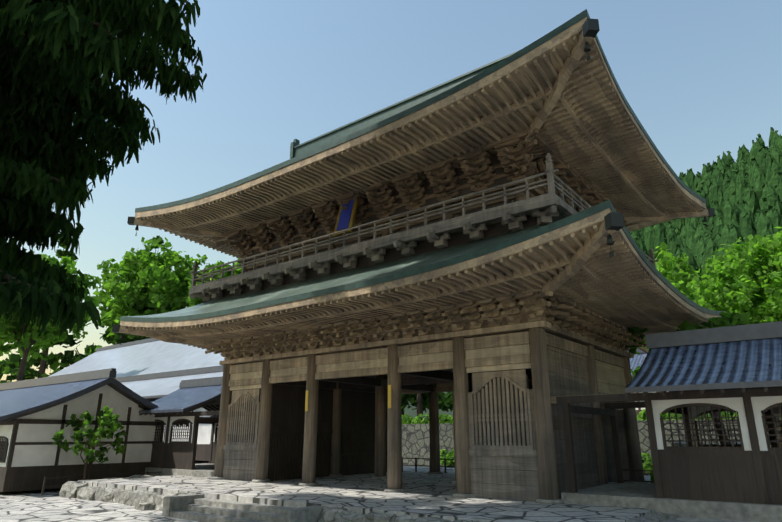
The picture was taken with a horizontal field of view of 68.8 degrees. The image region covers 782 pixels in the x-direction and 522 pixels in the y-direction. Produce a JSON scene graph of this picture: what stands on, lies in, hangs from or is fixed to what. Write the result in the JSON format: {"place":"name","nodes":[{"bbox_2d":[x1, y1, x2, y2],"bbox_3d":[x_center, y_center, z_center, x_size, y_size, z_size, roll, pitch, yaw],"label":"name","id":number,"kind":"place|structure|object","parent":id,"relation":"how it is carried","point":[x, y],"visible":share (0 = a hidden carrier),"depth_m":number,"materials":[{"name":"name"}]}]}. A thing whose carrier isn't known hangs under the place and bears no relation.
{"place":"outdoors","nodes":[
{"label":"outdoors","id":0,"kind":"place"},
{"bbox_2d":[115,365,282,460],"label":"hall","id":1,"kind":"structure","parent":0,"point":[152,387],"depth_m":42.86,"materials":[{"name":"grey tile"}]},
{"bbox_2d":[0,0,781,381],"label":"sky","id":2,"kind":"structure","parent":0,"point":[703,78],"materials":[{"name":"blue"}]},
{"bbox_2d":[222,344,630,501],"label":"gate walls","id":3,"kind":"structure","parent":0,"point":[502,452],"depth_m":20.02,"materials":[{"name":"brown wood"}]},
{"bbox_2d":[404,392,452,420],"bbox_3d":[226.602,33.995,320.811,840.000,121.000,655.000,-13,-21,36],"label":"hill terrain","id":4,"kind":"structure","parent":0,"point":[410,412],"depth_m":226.94,"materials":[{"name":"green plant"}]},
{"bbox_2d":[0,236,452,415],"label":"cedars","id":5,"kind":"object","parent":4,"relation":"on","point":[67,358],"visible":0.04,"depth_m":87.10,"materials":[{"name":"green plant"}]},
{"bbox_2d":[629,127,781,418],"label":"hill forest","id":6,"kind":"object","parent":4,"relation":"on","point":[742,195],"visible":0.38,"depth_m":203.09,"materials":[{"name":"green plant"}]},
{"bbox_2d":[195,460,750,521],"bbox_3d":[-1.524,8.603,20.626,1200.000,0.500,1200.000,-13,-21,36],"label":"ground","id":7,"kind":"structure","parent":0,"point":[668,520],"depth_m":13.85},
{"bbox_2d":[0,490,50,494],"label":"curb","id":8,"kind":"structure","parent":7,"relation":"on","point":[30,491],"depth_m":26.01,"materials":[{"name":"grey stone"}]},
{"bbox_2d":[0,254,101,380],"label":"tree","id":9,"kind":"object","parent":7,"relation":"on","point":[12,330],"visible":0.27,"depth_m":52.65,"materials":[{"name":"green plant"}]},
{"bbox_2d":[0,488,200,521],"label":"forecourt paving","id":10,"kind":"structure","parent":7,"relation":"on","point":[52,506],"depth_m":19.18,"materials":[{"name":"grey stone"}]},
{"bbox_2d":[51,405,126,479],"bbox_3d":[-13.643,8.443,25.717,2.892,3.817,3.210,4,-17,-12],"label":"tree","id":11,"kind":"object","parent":10,"relation":"on","point":[106,420],"visible":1,"depth_m":25.83,"materials":[{"name":"green plant"}]},
{"bbox_2d":[0,368,187,491],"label":"hall","id":12,"kind":"structure","parent":10,"relation":"on","point":[36,414],"depth_m":27.21,"materials":[{"name":"paint"}]},
{"bbox_2d":[0,0,206,333],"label":"cedar","id":13,"kind":"object","parent":10,"relation":"on","point":[58,58],"visible":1,"depth_m":12.87,"materials":[{"name":"green plant"}]},
{"bbox_2d":[162,494,324,521],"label":"steps","id":14,"kind":"structure","parent":10,"relation":"on","point":[197,507],"depth_m":16.97,"materials":[{"name":"stone"}]},
{"bbox_2d":[59,475,679,521],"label":"platform border rocks","id":15,"kind":"object","parent":10,"relation":"on","point":[143,500],"visible":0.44,"depth_m":19.54,"materials":[{"name":"grey stone"}]},
{"bbox_2d":[41,457,654,494],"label":"fences","id":16,"kind":"object","parent":7,"relation":"on","point":[89,476],"visible":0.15,"depth_m":25.83,"materials":[{"name":"brown wood"}]},
{"bbox_2d":[77,466,653,521],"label":"platform floor","id":17,"kind":"structure","parent":7,"relation":"on","point":[425,494],"depth_m":17.88,"materials":[{"name":"grey stone"}]},
{"bbox_2d":[139,376,300,477],"bbox_3d":[-9.183,8.762,30.354,7.710,5.150,6.400,-13,-21,36],"label":"corridor","id":18,"kind":"object","parent":17,"relation":"on","point":[169,456],"visible":0.46,"depth_m":28.93,"materials":[{"name":"wood"}]},
{"bbox_2d":[210,327,648,503],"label":"pillars","id":19,"kind":"structure","parent":17,"relation":"on","point":[547,475],"depth_m":20.68,"materials":[{"name":"brown wood"}]},
{"bbox_2d":[305,385,390,410],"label":"hanging signs","id":20,"kind":"object","parent":19,"relation":"attached to","point":[389,398],"depth_m":20.33,"materials":[{"name":"yellow"}]},
{"bbox_2d":[196,393,643,411],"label":"corridor link beams","id":21,"kind":"structure","parent":19,"relation":"attached to","point":[553,399],"depth_m":17.33,"materials":[{"name":"brown wood"}]},
{"bbox_2d":[201,286,645,359],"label":"brackets","id":22,"kind":"object","parent":19,"relation":"on","point":[557,309],"visible":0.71,"depth_m":20.34,"materials":[{"name":"brown wood"}]},
{"bbox_2d":[119,30,715,351],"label":"rafters","id":23,"kind":"object","parent":22,"relation":"on","point":[637,186],"visible":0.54,"depth_m":19.66,"materials":[{"name":"brown wood"}]},
{"bbox_2d":[112,18,714,344],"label":"wind bells","id":24,"kind":"object","parent":23,"relation":"hanging from","point":[613,220],"visible":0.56,"depth_m":14.66,"materials":[{"name":"brown metal"}]},
{"bbox_2d":[213,123,626,258],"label":"brackets","id":25,"kind":"object","parent":23,"relation":"attached to","point":[519,158],"visible":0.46,"depth_m":21.94,"materials":[{"name":"brown wood"}]},
{"bbox_2d":[333,197,358,236],"bbox_3d":[-1.830,-1.859,23.414,0.950,1.722,0.520,-13,-21,36],"label":"name plaque","id":26,"kind":"object","parent":25,"relation":"attached to","point":[345,219],"visible":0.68,"depth_m":23.26,"materials":[{"name":"blue wood"}]},
{"bbox_2d":[135,9,706,256],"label":"roof","id":27,"kind":"structure","parent":23,"relation":"on","point":[557,37],"depth_m":18.50,"materials":[{"name":"brown wood"}]},
{"bbox_2d":[290,51,517,158],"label":"ridge","id":28,"kind":"structure","parent":27,"relation":"on","point":[297,148],"depth_m":30.36,"materials":[{"name":"green metal"}]},
{"bbox_2d":[120,200,724,343],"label":"roof","id":29,"kind":"structure","parent":23,"relation":"on","point":[408,271],"depth_m":18.45,"materials":[{"name":"green metal"}]},
{"bbox_2d":[189,153,658,301],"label":"balcony","id":30,"kind":"structure","parent":29,"relation":"on","point":[550,206],"depth_m":20.29,"materials":[{"name":"brown wood"}]},
{"bbox_2d":[238,155,576,272],"bbox_3d":[1.171,-0.319,26.994,15.390,2.850,8.680,-13,-21,36],"label":"storey","id":31,"kind":"object","parent":30,"relation":"on","point":[477,207],"visible":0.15,"depth_m":22.22,"materials":[{"name":"brown wood"}]},
{"bbox_2d":[219,321,633,393],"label":"tie beams","id":32,"kind":"structure","parent":19,"relation":"on","point":[417,378],"depth_m":21.56,"materials":[{"name":"brown wood"}]},
{"bbox_2d":[301,418,780,474],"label":"terrace wall","id":33,"kind":"structure","parent":7,"relation":"on","point":[416,440],"depth_m":42.65,"materials":[{"name":"grey stone"}]},
{"bbox_2d":[402,409,780,483],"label":"shrubs","id":34,"kind":"object","parent":7,"relation":"on","point":[447,418],"visible":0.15,"depth_m":40.05,"materials":[{"name":"green plant"}]},
{"bbox_2d":[556,321,781,521],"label":"corridor","id":35,"kind":"object","parent":7,"relation":"on","point":[697,373],"visible":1,"depth_m":14.97,"materials":[{"name":"wood"}]},
{"bbox_2d":[620,312,753,444],"bbox_3d":[11.755,5.404,22.506,5.251,6.619,5.453,2,-17,-7],"label":"tree","id":36,"kind":"object","parent":7,"relation":"on","point":[729,319],"visible":0.19,"depth_m":21.30,"materials":[{"name":"green plant"}]},
{"bbox_2d":[671,441,740,446],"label":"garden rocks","id":37,"kind":"object","parent":7,"relation":"on","point":[683,443],"depth_m":26.00,"materials":[{"name":"grey stone"}]},
{"bbox_2d":[603,348,669,417],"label":"building roof","id":38,"kind":"structure","parent":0,"point":[637,360],"depth_m":45.61,"materials":[{"name":"tile"}]},
{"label":"terrace","id":39,"kind":"structure","parent":0,"visible":0},
{"bbox_2d":[48,338,224,377],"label":"hall","id":40,"kind":"structure","parent":39,"relation":"on","point":[145,356],"depth_m":60.96,"materials":[{"name":"grey tile"}]},
{"bbox_2d":[93,237,210,338],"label":"tree","id":41,"kind":"object","parent":39,"relation":"on","point":[167,281],"visible":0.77,"depth_m":86.83,"materials":[{"name":"green plant"}]},
{"bbox_2d":[184,258,241,307],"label":"tree","id":42,"kind":"object","parent":39,"relation":"on","point":[194,301],"visible":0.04,"depth_m":84.33,"materials":[{"name":"green plant"}]},
{"bbox_2d":[627,251,712,378],"bbox_3d":[18.458,5.437,40.324,8.375,11.481,9.042,-13,-21,36],"label":"tree","id":43,"kind":"object","parent":39,"relation":"on","point":[669,270],"visible":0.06,"depth_m":39.65,"materials":[{"name":"green plant"}]},
{"bbox_2d":[653,242,696,291],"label":"tree","id":44,"kind":"object","parent":39,"relation":"on","point":[686,268],"visible":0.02,"depth_m":56.42,"materials":[{"name":"green plant"}]},
{"bbox_2d":[688,227,781,323],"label":"bright tree","id":45,"kind":"object","parent":39,"relation":"on","point":[737,285],"visible":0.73,"depth_m":40.10,"materials":[{"name":"green plant"}]}
]}

